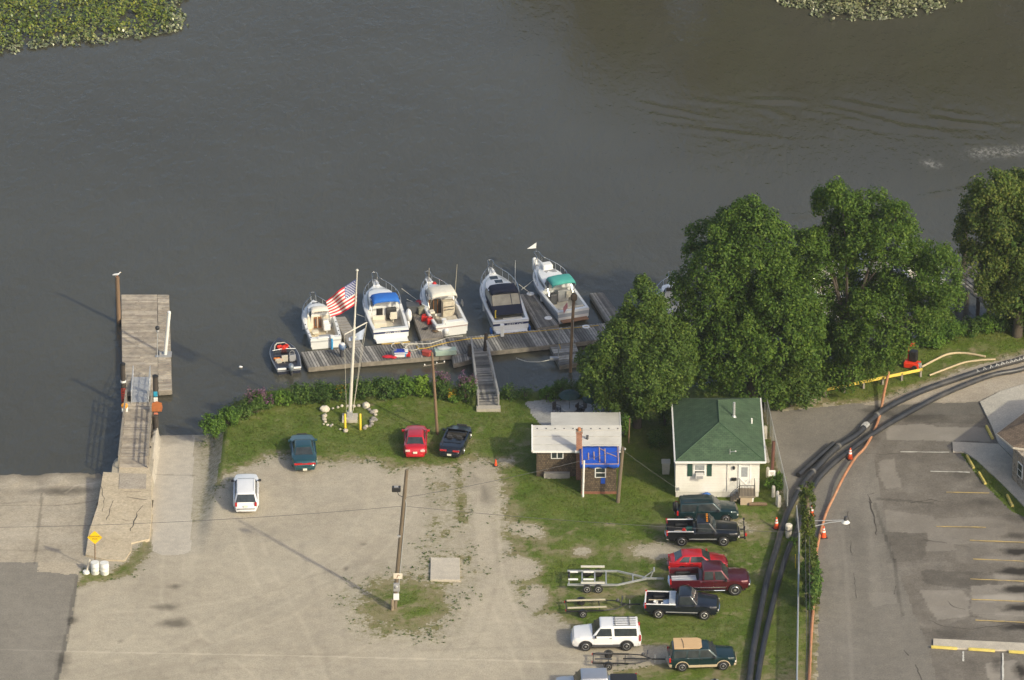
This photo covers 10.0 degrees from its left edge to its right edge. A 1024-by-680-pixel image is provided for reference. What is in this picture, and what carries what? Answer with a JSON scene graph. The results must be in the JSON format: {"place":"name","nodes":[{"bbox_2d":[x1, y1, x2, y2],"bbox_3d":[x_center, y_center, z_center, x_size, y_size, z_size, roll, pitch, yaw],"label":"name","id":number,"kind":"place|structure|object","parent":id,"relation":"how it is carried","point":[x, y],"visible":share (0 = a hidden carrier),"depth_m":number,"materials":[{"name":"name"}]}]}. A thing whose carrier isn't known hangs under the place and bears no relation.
{"place":"outdoors","nodes":[
{"label":"outdoors","id":0,"kind":"place"},
{"bbox_2d":[0,562,77,679],"bbox_3d":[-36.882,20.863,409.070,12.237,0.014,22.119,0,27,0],"label":"asphalt apron","id":1,"kind":"object","parent":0,"point":[36,613],"visible":1,"depth_m":411.45,"materials":[{"name":"grey asphalt"}]},
{"bbox_2d":[0,473,101,574],"bbox_3d":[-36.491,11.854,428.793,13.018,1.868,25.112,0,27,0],"label":"boat ramp","id":2,"kind":"object","parent":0,"point":[64,505],"visible":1,"depth_m":425.93,"materials":[{"name":"concrete"}]},
{"bbox_2d":[85,468,151,561],"bbox_3d":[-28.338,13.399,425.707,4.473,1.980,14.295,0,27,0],"label":"concrete ramp wall","id":3,"kind":"structure","parent":0,"point":[114,542],"depth_m":424.56,"materials":[{"name":"beige concrete"}]},
{"bbox_2d":[119,473,146,488],"bbox_3d":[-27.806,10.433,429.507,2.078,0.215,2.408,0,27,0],"label":"approach slab","id":4,"kind":"structure","parent":3,"relation":"on","point":[131,481],"depth_m":429.38,"materials":[{"name":"beige concrete"}]},
{"bbox_2d":[152,428,194,554],"bbox_3d":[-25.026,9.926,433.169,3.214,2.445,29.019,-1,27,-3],"label":"concrete drive","id":5,"kind":"structure","parent":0,"point":[173,463],"depth_m":429.39,"materials":[{"name":"beige concrete"}]},
{"bbox_2d":[0,0,1023,475],"bbox_3d":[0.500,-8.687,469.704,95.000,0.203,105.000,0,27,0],"label":"water","id":6,"kind":"structure","parent":0,"point":[236,180],"depth_m":482.64,"materials":[{"name":"liquid"}]},
{"bbox_2d":[0,0,188,54],"bbox_3d":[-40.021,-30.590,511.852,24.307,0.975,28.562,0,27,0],"label":"spatterdock","id":7,"kind":"object","parent":6,"relation":"in","point":[60,17],"visible":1,"depth_m":505.91,"materials":[{"name":"green plant"}]},
{"bbox_2d":[115,276,120,323],"bbox_3d":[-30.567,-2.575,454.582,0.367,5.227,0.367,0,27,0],"label":"piling","id":8,"kind":"object","parent":6,"relation":"in","point":[118,305],"visible":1,"depth_m":454.20,"materials":[{"name":"wood"}]},
{"bbox_2d":[118,390,153,467],"bbox_3d":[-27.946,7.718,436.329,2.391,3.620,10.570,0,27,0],"label":"wooden pier","id":9,"kind":"structure","parent":6,"relation":"in","point":[135,436],"depth_m":435.65,"materials":[{"name":"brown wood"}]},
{"bbox_2d":[121,295,157,395],"bbox_3d":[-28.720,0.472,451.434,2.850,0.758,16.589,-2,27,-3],"label":"floating dock","id":10,"kind":"object","parent":6,"relation":"on","point":[139,317],"visible":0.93,"depth_m":452.08,"materials":[{"name":"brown wood"}]},
{"bbox_2d":[131,366,150,402],"bbox_3d":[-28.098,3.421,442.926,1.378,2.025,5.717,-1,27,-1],"label":"metal gangway","id":11,"kind":"object","parent":10,"relation":"on","point":[140,389],"visible":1,"depth_m":442.98,"materials":[{"name":"metal"}]},
{"bbox_2d":[157,295,171,394],"bbox_3d":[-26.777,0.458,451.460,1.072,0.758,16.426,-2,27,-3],"label":"floating dock","id":12,"kind":"object","parent":6,"relation":"on","point":[164,372],"visible":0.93,"depth_m":450.11,"materials":[{"name":"grey wood"}]},
{"bbox_2d":[158,311,171,356],"bbox_3d":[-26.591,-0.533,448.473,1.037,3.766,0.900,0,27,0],"label":"white sleeve post","id":13,"kind":"object","parent":12,"relation":"on","point":[165,353],"visible":1,"depth_m":448.69,"materials":[{"name":"plastic"}]},
{"bbox_2d":[270,337,301,375],"bbox_3d":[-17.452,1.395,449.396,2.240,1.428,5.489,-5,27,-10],"label":"bass boat","id":14,"kind":"object","parent":6,"relation":"on","point":[288,361],"visible":1,"depth_m":448.58,"materials":[{"name":"silver metal"}]},
{"bbox_2d":[301,292,341,348],"bbox_3d":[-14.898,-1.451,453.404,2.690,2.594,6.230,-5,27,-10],"label":"cuddy boat","id":15,"kind":"object","parent":6,"relation":"on","point":[320,325],"visible":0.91,"depth_m":453.06,"materials":[{"name":"grey plastic"}]},
{"bbox_2d":[301,348,360,371],"bbox_3d":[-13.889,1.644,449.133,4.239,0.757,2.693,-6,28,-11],"label":"floating dock","id":16,"kind":"object","parent":6,"relation":"on","point":[322,360],"visible":0.96,"depth_m":448.57,"materials":[{"name":"grey wood"}]},
{"bbox_2d":[336,317,363,347],"bbox_3d":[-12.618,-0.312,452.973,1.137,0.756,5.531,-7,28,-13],"label":"floating dock","id":17,"kind":"object","parent":6,"relation":"on","point":[344,325],"visible":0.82,"depth_m":452.82,"materials":[{"name":"grey wood"}]},
{"bbox_2d":[362,272,411,343],"bbox_3d":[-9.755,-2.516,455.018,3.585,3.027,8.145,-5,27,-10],"label":"cabin cruiser","id":18,"kind":"object","parent":6,"relation":"on","point":[383,308],"visible":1,"depth_m":453.98,"materials":[{"name":"grey plastic"}]},
{"bbox_2d":[351,340,438,366],"bbox_3d":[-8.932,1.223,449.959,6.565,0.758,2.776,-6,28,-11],"label":"floating dock","id":19,"kind":"object","parent":6,"relation":"on","point":[371,355],"visible":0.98,"depth_m":449.37,"materials":[{"name":"grey wood"}]},
{"bbox_2d":[412,313,443,340],"bbox_3d":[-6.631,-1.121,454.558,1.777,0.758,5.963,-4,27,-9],"label":"floating dock","id":20,"kind":"object","parent":6,"relation":"on","point":[427,334],"visible":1,"depth_m":453.13,"materials":[{"name":"grey wood"}]},
{"bbox_2d":[420,269,467,335],"bbox_3d":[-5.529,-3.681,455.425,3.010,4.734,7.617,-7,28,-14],"label":"fishing cruiser","id":21,"kind":"object","parent":6,"relation":"on","point":[440,302],"visible":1,"depth_m":454.86,"materials":[{"name":"grey plastic"}]},
{"bbox_2d":[434,336,479,359],"bbox_3d":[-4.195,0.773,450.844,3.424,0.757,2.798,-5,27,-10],"label":"floating dock","id":22,"kind":"object","parent":6,"relation":"on","point":[461,346],"visible":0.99,"depth_m":450.86,"materials":[{"name":"grey wood"}]},
{"bbox_2d":[470,338,500,411],"bbox_3d":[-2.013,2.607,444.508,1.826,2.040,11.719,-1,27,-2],"label":"wooden gangway","id":23,"kind":"object","parent":22,"relation":"on","point":[483,367],"visible":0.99,"depth_m":443.72,"materials":[{"name":"grey wood"}]},
{"bbox_2d":[452,353,471,367],"bbox_3d":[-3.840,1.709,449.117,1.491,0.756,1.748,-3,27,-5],"label":"floating dock","id":24,"kind":"object","parent":6,"relation":"on","point":[460,360],"visible":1,"depth_m":448.72,"materials":[{"name":"grey wood"}]},
{"bbox_2d":[479,259,530,333],"bbox_3d":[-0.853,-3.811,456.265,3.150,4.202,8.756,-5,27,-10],"label":"cabin cruiser","id":25,"kind":"object","parent":6,"relation":"on","point":[502,300],"visible":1,"depth_m":454.64,"materials":[{"name":"grey plastic"}]},
{"bbox_2d":[474,324,600,355],"bbox_3d":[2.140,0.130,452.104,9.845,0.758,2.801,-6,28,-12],"label":"floating dock","id":26,"kind":"object","parent":6,"relation":"on","point":[528,341],"visible":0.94,"depth_m":451.61,"materials":[{"name":"grey wood"}]},
{"bbox_2d":[520,293,558,329],"bbox_3d":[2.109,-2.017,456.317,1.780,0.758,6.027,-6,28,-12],"label":"floating dock","id":27,"kind":"object","parent":6,"relation":"on","point":[537,310],"visible":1,"depth_m":455.69,"materials":[{"name":"grey wood"}]},
{"bbox_2d":[528,242,588,323],"bbox_3d":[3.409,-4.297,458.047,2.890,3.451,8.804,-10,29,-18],"label":"cabin cruiser","id":28,"kind":"object","parent":6,"relation":"on","point":[555,289],"visible":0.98,"depth_m":457.32,"materials":[{"name":"grey plastic"}]},
{"bbox_2d":[549,343,580,369],"bbox_3d":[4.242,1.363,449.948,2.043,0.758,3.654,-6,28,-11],"label":"floating dock","id":29,"kind":"object","parent":6,"relation":"on","point":[562,362],"visible":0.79,"depth_m":449.63,"materials":[{"name":"grey wood"}]},
{"bbox_2d":[569,293,576,372],"bbox_3d":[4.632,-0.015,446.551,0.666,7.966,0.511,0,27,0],"label":"dock pole","id":30,"kind":"object","parent":6,"relation":"in","point":[573,296],"visible":0.95,"depth_m":446.16,"materials":[{"name":"wood"}]},
{"bbox_2d":[589,292,616,322],"bbox_3d":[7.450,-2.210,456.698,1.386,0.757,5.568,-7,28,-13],"label":"floating dock","id":31,"kind":"object","parent":6,"relation":"on","point":[604,306],"visible":0.62,"depth_m":456.83,"materials":[{"name":"grey wood"}]},
{"bbox_2d":[656,271,690,315],"bbox_3d":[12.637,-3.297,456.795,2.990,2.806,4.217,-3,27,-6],"label":"moored cruiser","id":32,"kind":"object","parent":6,"relation":"on","point":[665,288],"visible":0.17,"depth_m":456.24,"materials":[{"name":"grey plastic"}]},
{"bbox_2d":[777,0,961,20],"bbox_3d":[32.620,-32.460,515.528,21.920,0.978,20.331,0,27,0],"label":"spatterdock","id":33,"kind":"object","parent":6,"relation":"in","point":[850,6],"visible":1,"depth_m":508.79,"materials":[{"name":"green plant"}]},
{"bbox_2d":[955,266,1000,317],"bbox_3d":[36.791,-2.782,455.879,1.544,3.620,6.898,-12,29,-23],"label":"boardwalk","id":34,"kind":"structure","parent":6,"relation":"in","point":[968,284],"depth_m":456.20,"materials":[{"name":"grey wood"}]},
{"bbox_2d":[59,351,1023,679],"bbox_3d":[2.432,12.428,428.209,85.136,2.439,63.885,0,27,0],"label":"gravel lot","id":35,"kind":"structure","parent":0,"point":[233,595],"depth_m":415.04,"materials":[{"name":"beige gravel"}]},
{"bbox_2d":[231,474,260,511],"bbox_3d":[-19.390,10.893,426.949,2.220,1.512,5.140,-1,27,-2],"label":"estate car","id":36,"kind":"object","parent":35,"relation":"on","point":[245,492],"visible":1,"depth_m":425.31,"materials":[{"name":"white paint"}]},
{"bbox_2d":[430,557,459,581],"bbox_3d":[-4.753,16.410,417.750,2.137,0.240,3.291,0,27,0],"label":"concrete pad","id":37,"kind":"object","parent":35,"relation":"on","point":[444,569],"visible":1,"depth_m":417.57,"materials":[{"name":"beige concrete"}]},
{"bbox_2d":[555,668,636,679],"bbox_3d":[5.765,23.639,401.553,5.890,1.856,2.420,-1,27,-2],"label":"pickup truck","id":38,"kind":"object","parent":35,"relation":"on","point":[591,674],"visible":1,"depth_m":401.55,"materials":[{"name":"silver metal"}]},
{"bbox_2d":[571,616,641,650],"bbox_3d":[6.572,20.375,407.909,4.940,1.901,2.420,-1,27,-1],"label":"suv","id":39,"kind":"object","parent":35,"relation":"on","point":[624,632],"visible":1,"depth_m":407.16,"materials":[{"name":"white paint"}]},
{"bbox_2d":[592,649,664,669],"bbox_3d":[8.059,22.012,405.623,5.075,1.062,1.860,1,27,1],"label":"boat trailer","id":40,"kind":"object","parent":35,"relation":"on","point":[608,653],"visible":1,"depth_m":405.59,"materials":[{"name":"black metal"}]},
{"bbox_2d":[77,322,1023,679],"bbox_3d":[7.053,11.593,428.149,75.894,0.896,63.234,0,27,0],"label":"lawn","id":41,"kind":"structure","parent":0,"point":[545,552],"depth_m":424.88,"materials":[{"name":"green plant"}]},
{"bbox_2d":[198,412,227,438],"bbox_3d":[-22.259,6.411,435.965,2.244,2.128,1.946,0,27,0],"label":"shrub","id":42,"kind":"object","parent":41,"relation":"on","point":[215,425],"visible":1,"depth_m":435.52,"materials":[{"name":"green plant"}]},
{"bbox_2d":[217,406,240,425],"bbox_3d":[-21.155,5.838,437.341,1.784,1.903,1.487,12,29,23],"label":"shrub","id":43,"kind":"object","parent":41,"relation":"on","point":[228,414],"visible":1,"depth_m":436.97,"materials":[{"name":"green plant"}]},
{"bbox_2d":[245,387,266,415],"bbox_3d":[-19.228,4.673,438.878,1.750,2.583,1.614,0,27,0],"label":"loosestrife","id":44,"kind":"object","parent":41,"relation":"on","point":[253,399],"visible":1,"depth_m":438.44,"materials":[{"name":"green plant"}]},
{"bbox_2d":[270,387,293,406],"bbox_3d":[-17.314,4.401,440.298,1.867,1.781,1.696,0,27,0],"label":"shrub","id":45,"kind":"object","parent":41,"relation":"on","point":[277,395],"visible":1,"depth_m":439.92,"materials":[{"name":"green plant"}]},
{"bbox_2d":[289,381,314,406],"bbox_3d":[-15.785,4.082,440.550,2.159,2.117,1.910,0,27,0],"label":"shrub","id":46,"kind":"object","parent":41,"relation":"on","point":[298,394],"visible":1,"depth_m":440.07,"materials":[{"name":"green plant"}]},
{"bbox_2d":[288,433,316,470],"bbox_3d":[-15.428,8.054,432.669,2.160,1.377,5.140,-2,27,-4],"label":"sedan","id":47,"kind":"object","parent":41,"relation":"on","point":[303,451],"visible":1,"depth_m":431.42,"materials":[{"name":"teal paint"}]},
{"bbox_2d":[309,380,337,404],"bbox_3d":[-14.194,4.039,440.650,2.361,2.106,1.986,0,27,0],"label":"shrub","id":48,"kind":"object","parent":41,"relation":"on","point":[320,394],"visible":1,"depth_m":440.27,"materials":[{"name":"green plant"}]},
{"bbox_2d":[330,383,354,401],"bbox_3d":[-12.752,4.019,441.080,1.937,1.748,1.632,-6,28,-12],"label":"shrub","id":49,"kind":"object","parent":41,"relation":"on","point":[343,388],"visible":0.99,"depth_m":440.71,"materials":[{"name":"green plant"}]},
{"bbox_2d":[342,269,366,422],"bbox_3d":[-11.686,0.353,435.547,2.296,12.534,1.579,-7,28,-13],"label":"flagpole","id":50,"kind":"object","parent":41,"relation":"on","point":[351,417],"visible":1,"depth_m":436.58,"materials":[{"name":"white metal"}]},
{"bbox_2d":[326,279,356,316],"bbox_3d":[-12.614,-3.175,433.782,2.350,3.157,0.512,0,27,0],"label":"flag","id":51,"kind":"object","parent":50,"relation":"attached to","point":[341,301],"visible":1,"depth_m":433.88,"materials":[{"name":"multicoloured fabric"}]},
{"bbox_2d":[349,377,377,399],"bbox_3d":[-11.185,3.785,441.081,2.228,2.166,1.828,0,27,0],"label":"shrub","id":52,"kind":"object","parent":41,"relation":"on","point":[364,387],"visible":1,"depth_m":440.68,"materials":[{"name":"green plant"}]},
{"bbox_2d":[371,376,397,400],"bbox_3d":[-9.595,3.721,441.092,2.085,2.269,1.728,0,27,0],"label":"shrub","id":53,"kind":"object","parent":41,"relation":"on","point":[389,389],"visible":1,"depth_m":440.73,"materials":[{"name":"green plant"}]},
{"bbox_2d":[392,469,407,608],"bbox_3d":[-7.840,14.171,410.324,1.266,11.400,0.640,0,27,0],"label":"light pole","id":54,"kind":"object","parent":41,"relation":"on","point":[397,574],"visible":1,"depth_m":410.31,"materials":[{"name":"brown wood"}]},
{"bbox_2d":[395,375,415,397],"bbox_3d":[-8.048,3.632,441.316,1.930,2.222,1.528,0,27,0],"label":"shrub","id":55,"kind":"object","parent":41,"relation":"on","point":[401,387],"visible":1,"depth_m":440.95,"materials":[{"name":"green plant"}]},
{"bbox_2d":[402,425,429,456],"bbox_3d":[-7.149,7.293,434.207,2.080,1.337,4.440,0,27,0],"label":"hatchback","id":56,"kind":"object","parent":41,"relation":"on","point":[415,440],"visible":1,"depth_m":432.96,"materials":[{"name":"red paint"}]},
{"bbox_2d":[413,374,432,397],"bbox_3d":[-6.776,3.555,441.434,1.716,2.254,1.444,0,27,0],"label":"shrub","id":57,"kind":"object","parent":41,"relation":"on","point":[422,385],"visible":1,"depth_m":441.02,"materials":[{"name":"green plant"}]},
{"bbox_2d":[423,352,444,434],"bbox_3d":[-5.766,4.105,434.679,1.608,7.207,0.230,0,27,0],"label":"utility pole","id":58,"kind":"object","parent":41,"relation":"on","point":[435,398],"visible":1,"depth_m":434.48,"materials":[{"name":"brown wood"}]},
{"bbox_2d":[430,367,452,400],"bbox_3d":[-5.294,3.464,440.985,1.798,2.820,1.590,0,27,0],"label":"loosestrife","id":59,"kind":"object","parent":41,"relation":"on","point":[442,388],"visible":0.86,"depth_m":440.59,"materials":[{"name":"green plant"}]},
{"bbox_2d":[439,424,471,456],"bbox_3d":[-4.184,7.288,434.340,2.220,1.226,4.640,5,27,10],"label":"convertible","id":60,"kind":"object","parent":41,"relation":"on","point":[455,440],"visible":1,"depth_m":433.50,"materials":[{"name":"paint"}]},
{"bbox_2d":[454,369,477,402],"bbox_3d":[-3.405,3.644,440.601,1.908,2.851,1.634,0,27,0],"label":"loosestrife","id":61,"kind":"object","parent":41,"relation":"on","point":[468,386],"visible":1,"depth_m":440.31,"materials":[{"name":"green plant"}]},
{"bbox_2d":[77,351,1020,670],"bbox_3d":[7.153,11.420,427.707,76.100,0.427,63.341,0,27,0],"label":"weeds","id":62,"kind":"object","parent":41,"relation":"on","point":[471,543],"visible":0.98,"depth_m":419.97,"materials":[{"name":"green plant"}]},
{"bbox_2d":[551,377,574,400],"bbox_3d":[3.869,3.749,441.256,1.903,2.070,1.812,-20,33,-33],"label":"shrub","id":63,"kind":"object","parent":41,"relation":"on","point":[563,384],"visible":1,"depth_m":440.80,"materials":[{"name":"green plant"}]},
{"bbox_2d":[531,412,620,496],"bbox_3d":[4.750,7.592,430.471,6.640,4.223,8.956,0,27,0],"label":"shed","id":64,"kind":"structure","parent":41,"relation":"on","point":[565,438],"depth_m":429.80,"materials":[{"name":"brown wood"}]},
{"bbox_2d":[564,596,639,617],"bbox_3d":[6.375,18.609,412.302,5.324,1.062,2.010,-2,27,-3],"label":"boat trailer","id":65,"kind":"object","parent":41,"relation":"on","point":[581,601],"visible":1,"depth_m":412.16,"materials":[{"name":"black metal"}]},
{"bbox_2d":[567,565,663,592],"bbox_3d":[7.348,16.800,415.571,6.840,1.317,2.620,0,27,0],"label":"boat trailer","id":66,"kind":"object","parent":41,"relation":"on","point":[597,572],"visible":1,"depth_m":415.49,"materials":[{"name":"metal"}]},
{"bbox_2d":[616,446,625,502],"bbox_3d":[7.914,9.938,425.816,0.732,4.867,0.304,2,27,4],"label":"utility pole","id":67,"kind":"object","parent":41,"relation":"on","point":[620,475],"visible":1,"depth_m":425.69,"materials":[{"name":"brown wood"}]},
{"bbox_2d":[574,272,700,428],"bbox_3d":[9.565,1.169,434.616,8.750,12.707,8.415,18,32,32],"label":"maple","id":68,"kind":"object","parent":41,"relation":"on","point":[641,379],"visible":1,"depth_m":432.76,"materials":[{"name":"green plant"}]},
{"bbox_2d":[643,586,719,619],"bbox_3d":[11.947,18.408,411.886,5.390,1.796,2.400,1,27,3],"label":"pickup truck","id":69,"kind":"object","parent":41,"relation":"on","point":[690,600],"visible":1,"depth_m":411.19,"materials":[{"name":"blue paint"}]},
{"bbox_2d":[667,548,727,567],"bbox_3d":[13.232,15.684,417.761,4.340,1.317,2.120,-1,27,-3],"label":"coupe","id":70,"kind":"object","parent":41,"relation":"on","point":[694,557],"visible":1,"depth_m":417.23,"materials":[{"name":"red paint"}]},
{"bbox_2d":[666,640,736,671],"bbox_3d":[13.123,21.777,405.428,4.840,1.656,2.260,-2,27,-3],"label":"suv","id":71,"kind":"object","parent":41,"relation":"on","point":[708,653],"visible":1,"depth_m":404.70,"materials":[{"name":"green paint"}]},
{"bbox_2d":[673,638,701,648],"bbox_3d":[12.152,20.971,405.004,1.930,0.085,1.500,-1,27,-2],"label":"tan suv roof","id":72,"kind":"object","parent":71,"relation":"on","point":[687,643],"visible":1,"depth_m":404.95,"materials":[{"name":"beige plastic"}]},
{"bbox_2d":[665,513,746,545],"bbox_3d":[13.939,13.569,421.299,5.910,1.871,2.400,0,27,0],"label":"pickup truck","id":73,"kind":"object","parent":41,"relation":"on","point":[708,523],"visible":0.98,"depth_m":420.64,"materials":[{"name":"black paint"}]},
{"bbox_2d":[673,494,738,520],"bbox_3d":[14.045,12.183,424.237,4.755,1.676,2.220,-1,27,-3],"label":"suv","id":74,"kind":"object","parent":41,"relation":"on","point":[688,506],"visible":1,"depth_m":423.57,"materials":[{"name":"green paint"}]},
{"bbox_2d":[667,560,750,595],"bbox_3d":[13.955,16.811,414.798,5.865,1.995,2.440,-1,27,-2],"label":"pickup truck","id":75,"kind":"object","parent":41,"relation":"on","point":[715,575],"visible":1,"depth_m":414.10,"materials":[{"name":"red paint"}]},
{"bbox_2d":[671,398,766,504],"bbox_3d":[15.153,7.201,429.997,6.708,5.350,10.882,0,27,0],"label":"house","id":76,"kind":"structure","parent":41,"relation":"on","point":[719,449],"depth_m":427.11,"materials":[{"name":"white"}]},
{"bbox_2d":[739,465,749,487],"bbox_3d":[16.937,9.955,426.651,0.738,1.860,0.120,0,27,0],"label":"door","id":77,"kind":"structure","parent":76,"relation":"in","point":[744,473],"depth_m":426.61,"materials":[{"name":"white paint"}]},
{"bbox_2d":[666,191,831,405],"bbox_3d":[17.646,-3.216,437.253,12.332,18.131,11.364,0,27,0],"label":"oak","id":78,"kind":"object","parent":41,"relation":"on","point":[731,324],"visible":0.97,"depth_m":434.67,"materials":[{"name":"green plant"}]},
{"bbox_2d":[764,470,785,492],"bbox_3d":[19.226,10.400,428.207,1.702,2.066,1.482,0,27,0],"label":"shrub","id":79,"kind":"object","parent":41,"relation":"on","point":[778,484],"visible":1,"depth_m":427.84,"materials":[{"name":"green plant"}]},
{"bbox_2d":[764,391,787,506],"bbox_3d":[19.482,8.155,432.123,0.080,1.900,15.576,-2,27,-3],"label":"chain link fence","id":80,"kind":"object","parent":41,"relation":"on","point":[778,456],"visible":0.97,"depth_m":431.74,"materials":[{"name":"grey"}]},
{"bbox_2d":[747,348,831,411],"bbox_3d":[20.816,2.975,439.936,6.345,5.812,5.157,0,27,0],"label":"sapling","id":81,"kind":"object","parent":41,"relation":"on","point":[797,383],"visible":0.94,"depth_m":438.75,"materials":[{"name":"green plant"}]},
{"bbox_2d":[796,533,799,679],"bbox_3d":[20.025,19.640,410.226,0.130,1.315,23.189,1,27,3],"label":"pole","id":82,"kind":"object","parent":41,"relation":"on","point":[798,606],"visible":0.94,"depth_m":410.61,"materials":[{"name":"grey"}]},
{"bbox_2d":[802,558,823,610],"bbox_3d":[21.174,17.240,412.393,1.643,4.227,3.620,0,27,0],"label":"shrub","id":83,"kind":"object","parent":41,"relation":"on","point":[816,584],"visible":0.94,"depth_m":411.44,"materials":[{"name":"green plant"}]},
{"bbox_2d":[805,486,849,607],"bbox_3d":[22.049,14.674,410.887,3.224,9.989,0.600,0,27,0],"label":"lamp pole","id":84,"kind":"object","parent":41,"relation":"on","point":[845,521],"visible":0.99,"depth_m":409.81,"materials":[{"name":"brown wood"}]},
{"bbox_2d":[798,481,819,605],"bbox_3d":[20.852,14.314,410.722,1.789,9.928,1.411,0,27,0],"label":"ivy","id":85,"kind":"object","parent":84,"relation":"attached to","point":[805,514],"visible":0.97,"depth_m":409.90,"materials":[{"name":"green plant"}]},
{"bbox_2d":[769,368,921,407],"bbox_3d":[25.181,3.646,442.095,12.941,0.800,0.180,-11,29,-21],"label":"guard rail","id":86,"kind":"object","parent":41,"relation":"on","point":[900,374],"visible":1,"depth_m":443.23,"materials":[{"name":"yellow metal"}]},
{"bbox_2d":[808,371,889,679],"bbox_3d":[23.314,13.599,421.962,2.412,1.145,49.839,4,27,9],"label":"lay flat hose","id":87,"kind":"object","parent":41,"relation":"on","point":[825,515],"visible":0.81,"depth_m":426.04,"materials":[{"name":"rubber"}]},
{"bbox_2d":[766,175,968,394],"bbox_3d":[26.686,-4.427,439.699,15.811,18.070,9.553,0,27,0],"label":"oak","id":88,"kind":"object","parent":41,"relation":"on","point":[867,299],"visible":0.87,"depth_m":437.77,"materials":[{"name":"green plant"}]},
{"bbox_2d":[746,356,1023,679],"bbox_3d":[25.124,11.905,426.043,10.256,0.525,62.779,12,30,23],"label":"pipeline","id":89,"kind":"object","parent":41,"relation":"on","point":[821,462],"visible":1,"depth_m":431.08,"materials":[{"name":"black plastic"}]},
{"bbox_2d":[755,366,1023,679],"bbox_3d":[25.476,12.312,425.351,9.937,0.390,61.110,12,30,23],"label":"pipeline","id":90,"kind":"object","parent":41,"relation":"on","point":[844,454],"visible":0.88,"depth_m":431.98,"materials":[{"name":"black plastic"}]},
{"bbox_2d":[904,343,921,369],"bbox_3d":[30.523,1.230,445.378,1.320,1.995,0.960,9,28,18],"label":"pump","id":91,"kind":"object","parent":41,"relation":"on","point":[912,362],"visible":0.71,"depth_m":445.39,"materials":[{"name":"red plastic"}]},
{"bbox_2d":[917,330,948,349],"bbox_3d":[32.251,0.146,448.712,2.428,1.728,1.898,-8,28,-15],"label":"shrub","id":92,"kind":"object","parent":41,"relation":"on","point":[935,341],"visible":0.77,"depth_m":448.30,"materials":[{"name":"green plant"}]},
{"bbox_2d":[934,315,966,342],"bbox_3d":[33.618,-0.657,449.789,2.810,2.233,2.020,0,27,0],"label":"shrub","id":93,"kind":"object","parent":41,"relation":"on","point":[953,328],"visible":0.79,"depth_m":449.24,"materials":[{"name":"green plant"}]},
{"bbox_2d":[956,315,985,338],"bbox_3d":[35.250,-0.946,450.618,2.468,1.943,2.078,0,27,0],"label":"shrub","id":94,"kind":"object","parent":41,"relation":"on","point":[974,329],"visible":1,"depth_m":450.32,"materials":[{"name":"green plant"}]},
{"bbox_2d":[971,312,1001,334],"bbox_3d":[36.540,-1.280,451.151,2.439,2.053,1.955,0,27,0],"label":"shrub","id":95,"kind":"object","parent":41,"relation":"on","point":[989,322],"visible":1,"depth_m":450.71,"materials":[{"name":"green plant"}]},
{"bbox_2d":[951,166,1023,338],"bbox_3d":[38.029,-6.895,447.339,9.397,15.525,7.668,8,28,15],"label":"poplar","id":96,"kind":"object","parent":41,"relation":"on","point":[992,204],"visible":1,"depth_m":445.62,"materials":[{"name":"green plant"}]},
{"bbox_2d":[982,216,1023,314],"bbox_3d":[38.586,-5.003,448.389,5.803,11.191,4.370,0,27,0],"label":"sumac","id":97,"kind":"object","parent":41,"relation":"on","point":[1019,238],"visible":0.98,"depth_m":447.30,"materials":[{"name":"green plant"}]},
{"bbox_2d":[525,399,627,433],"bbox_3d":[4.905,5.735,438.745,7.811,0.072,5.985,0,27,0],"label":"patio","id":98,"kind":"structure","parent":0,"point":[541,410],"depth_m":440.01,"materials":[{"name":"grey concrete"}]},
{"bbox_2d":[768,390,995,679],"bbox_3d":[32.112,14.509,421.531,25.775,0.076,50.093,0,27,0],"label":"road","id":99,"kind":"structure","parent":0,"point":[872,631],"depth_m":419.40,"materials":[{"name":"grey asphalt"}]},
{"bbox_2d":[796,441,834,476],"bbox_3d":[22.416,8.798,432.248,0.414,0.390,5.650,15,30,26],"label":"pipe length","id":100,"kind":"object","parent":99,"relation":"on","point":[813,460],"visible":1,"depth_m":431.95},
{"bbox_2d":[861,413,1023,679],"bbox_3d":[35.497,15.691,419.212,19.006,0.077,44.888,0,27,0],"label":"parking lot","id":101,"kind":"structure","parent":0,"point":[937,575],"depth_m":421.43,"materials":[{"name":"grey asphalt"}]},
{"bbox_2d":[933,639,1023,650],"bbox_3d":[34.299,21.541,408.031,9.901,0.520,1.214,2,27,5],"label":"parking kerb","id":102,"kind":"structure","parent":101,"relation":"on","point":[967,644],"depth_m":408.08,"materials":[{"name":"concrete"}]},
{"bbox_2d":[996,413,1023,490],"bbox_3d":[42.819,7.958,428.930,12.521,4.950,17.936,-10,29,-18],"label":"stone building","id":103,"kind":"structure","parent":101,"relation":"on","point":[1011,434],"depth_m":428.95,"materials":[{"name":"brown"}]},
{"bbox_2d":[863,355,1023,406],"bbox_3d":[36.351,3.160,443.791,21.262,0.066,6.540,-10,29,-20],"label":"paved path","id":104,"kind":"structure","parent":0,"point":[980,391],"depth_m":442.73,"materials":[{"name":"beige concrete"}]},
{"bbox_2d":[952,442,1023,506],"bbox_3d":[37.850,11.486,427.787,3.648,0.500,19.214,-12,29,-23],"label":"walkway","id":105,"kind":"structure","parent":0,"point":[995,461],"depth_m":432.32,"materials":[{"name":"concrete"}]},
{"bbox_2d":[980,384,1023,457],"bbox_3d":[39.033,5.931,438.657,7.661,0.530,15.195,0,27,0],"label":"sidewalk","id":106,"kind":"structure","parent":0,"point":[1002,409],"depth_m":439.62,"materials":[{"name":"concrete"}]},
{"bbox_3d":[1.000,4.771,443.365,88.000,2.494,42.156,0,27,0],"label":"riverbank","id":107,"kind":"structure","parent":0,"visible":0},
{"bbox_2d":[199,315,1000,446],"bbox_3d":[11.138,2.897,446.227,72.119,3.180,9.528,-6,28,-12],"label":"undergrowth","id":108,"kind":"object","parent":107,"relation":"on","point":[230,404],"visible":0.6,"depth_m":442.38,"materials":[{"name":"green plant"}]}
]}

